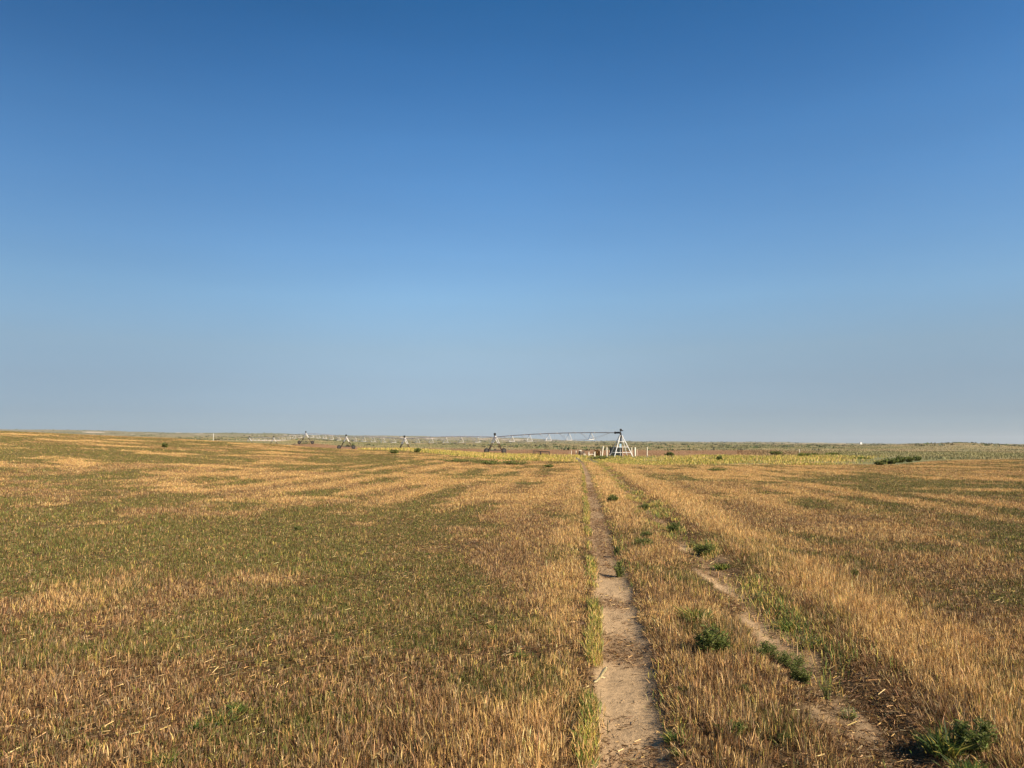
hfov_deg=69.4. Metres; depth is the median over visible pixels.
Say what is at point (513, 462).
weed mat
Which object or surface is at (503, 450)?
irrigation pivot
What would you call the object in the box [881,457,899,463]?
field bush
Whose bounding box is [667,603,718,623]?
green weed
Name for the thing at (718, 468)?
weed mat
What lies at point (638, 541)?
green weed
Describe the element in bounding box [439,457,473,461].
weed mat
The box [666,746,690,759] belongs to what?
green weed
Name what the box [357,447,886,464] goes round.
tall grass
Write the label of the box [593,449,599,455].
dry bush
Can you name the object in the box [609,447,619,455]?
utility box
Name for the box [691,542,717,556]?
green weed
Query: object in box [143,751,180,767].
green weed
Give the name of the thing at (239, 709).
green weed
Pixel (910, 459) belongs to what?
field bush
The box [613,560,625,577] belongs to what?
green weed
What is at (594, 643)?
verge grass
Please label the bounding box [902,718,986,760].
green weed
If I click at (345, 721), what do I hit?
green weed
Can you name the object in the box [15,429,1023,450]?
sagebrush
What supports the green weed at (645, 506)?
on the ground at (612, 693)
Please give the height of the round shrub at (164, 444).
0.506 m
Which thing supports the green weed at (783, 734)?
on the ground at (612, 693)
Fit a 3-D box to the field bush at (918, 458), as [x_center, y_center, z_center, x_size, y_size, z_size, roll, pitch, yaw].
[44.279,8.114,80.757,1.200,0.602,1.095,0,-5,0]
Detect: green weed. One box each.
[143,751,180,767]
[184,719,208,731]
[187,706,251,727]
[225,698,250,712]
[337,712,355,724]
[486,623,499,629]
[606,493,618,501]
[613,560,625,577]
[614,544,619,555]
[630,535,654,546]
[638,502,648,509]
[639,530,652,536]
[659,728,684,743]
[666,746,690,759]
[667,522,683,531]
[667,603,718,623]
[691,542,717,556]
[692,617,736,655]
[710,562,734,569]
[713,718,747,738]
[735,684,751,692]
[750,639,782,658]
[755,590,768,601]
[769,616,801,630]
[772,650,806,668]
[777,730,792,744]
[788,663,812,683]
[797,631,825,647]
[820,674,832,698]
[839,704,857,719]
[851,568,858,575]
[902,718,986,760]
[932,752,1003,767]
[951,716,997,754]
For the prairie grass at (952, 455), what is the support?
on the ground at (612, 693)
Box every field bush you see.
[769,451,782,454]
[797,452,812,456]
[848,456,871,458]
[873,460,885,464]
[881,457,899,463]
[893,455,907,462]
[905,456,914,461]
[914,456,922,460]
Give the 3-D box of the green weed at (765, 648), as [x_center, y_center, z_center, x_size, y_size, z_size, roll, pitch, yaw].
[1.995,2.085,5.825,0.240,0.138,0.257,-1,-5,12]
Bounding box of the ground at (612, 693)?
[0,429,1023,767]
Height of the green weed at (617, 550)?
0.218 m
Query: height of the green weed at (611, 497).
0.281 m
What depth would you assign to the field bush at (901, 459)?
70.80 m
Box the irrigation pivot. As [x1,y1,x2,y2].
[247,429,633,456]
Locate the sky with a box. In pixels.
[0,0,1023,443]
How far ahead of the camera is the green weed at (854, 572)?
9.22 m
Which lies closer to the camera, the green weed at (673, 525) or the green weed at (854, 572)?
the green weed at (854, 572)
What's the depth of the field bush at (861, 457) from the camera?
90.18 m
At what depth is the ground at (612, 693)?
6.50 m
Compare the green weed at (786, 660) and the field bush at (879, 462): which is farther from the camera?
the field bush at (879, 462)
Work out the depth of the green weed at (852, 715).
4.60 m
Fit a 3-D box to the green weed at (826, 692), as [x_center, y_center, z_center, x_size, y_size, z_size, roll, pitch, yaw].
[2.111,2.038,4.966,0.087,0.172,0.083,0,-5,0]
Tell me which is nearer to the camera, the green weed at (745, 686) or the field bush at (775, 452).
the green weed at (745, 686)
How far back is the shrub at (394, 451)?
74.29 m
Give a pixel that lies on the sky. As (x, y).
(801, 221)
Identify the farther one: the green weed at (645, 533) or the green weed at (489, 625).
the green weed at (645, 533)
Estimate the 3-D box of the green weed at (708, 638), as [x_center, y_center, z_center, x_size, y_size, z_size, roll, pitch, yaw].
[1.582,1.988,5.826,0.323,0.327,0.303,1,-5,-12]
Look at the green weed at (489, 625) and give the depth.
6.62 m
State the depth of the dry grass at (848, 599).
8.18 m
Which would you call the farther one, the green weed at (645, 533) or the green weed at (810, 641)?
the green weed at (645, 533)
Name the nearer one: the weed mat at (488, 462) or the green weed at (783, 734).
the green weed at (783, 734)
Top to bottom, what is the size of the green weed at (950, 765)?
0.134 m
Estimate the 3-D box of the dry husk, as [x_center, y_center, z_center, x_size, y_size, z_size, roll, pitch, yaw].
[0.624,2.063,5.263,0.103,0.112,0.065,0,-5,0]
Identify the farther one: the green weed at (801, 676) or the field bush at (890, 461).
the field bush at (890, 461)
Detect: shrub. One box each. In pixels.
[160,442,167,447]
[388,449,398,453]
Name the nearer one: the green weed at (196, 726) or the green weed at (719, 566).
the green weed at (196, 726)
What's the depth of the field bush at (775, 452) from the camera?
123.15 m
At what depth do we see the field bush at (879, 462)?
62.56 m
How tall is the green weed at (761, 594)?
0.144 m
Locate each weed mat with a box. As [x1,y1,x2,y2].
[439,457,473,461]
[472,459,506,464]
[502,459,530,464]
[588,455,609,458]
[706,467,726,470]
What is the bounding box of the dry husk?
[595,667,606,681]
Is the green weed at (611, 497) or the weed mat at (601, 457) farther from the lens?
the weed mat at (601, 457)
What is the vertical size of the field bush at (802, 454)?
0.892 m
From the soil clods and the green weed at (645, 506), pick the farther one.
the green weed at (645, 506)
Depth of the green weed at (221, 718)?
4.36 m
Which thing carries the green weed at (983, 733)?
on the ground at (612, 693)
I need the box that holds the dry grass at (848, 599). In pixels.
[0,431,1023,767]
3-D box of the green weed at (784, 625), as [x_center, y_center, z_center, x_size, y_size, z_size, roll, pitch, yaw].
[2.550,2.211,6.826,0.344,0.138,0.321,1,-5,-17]
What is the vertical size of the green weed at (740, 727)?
0.130 m
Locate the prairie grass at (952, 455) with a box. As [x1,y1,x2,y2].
[129,436,1023,459]
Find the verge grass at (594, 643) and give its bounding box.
[570,462,1002,767]
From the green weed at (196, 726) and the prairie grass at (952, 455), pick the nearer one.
the green weed at (196, 726)
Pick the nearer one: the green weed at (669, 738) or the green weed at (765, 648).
the green weed at (669, 738)
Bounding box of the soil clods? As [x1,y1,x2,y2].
[592,533,868,767]

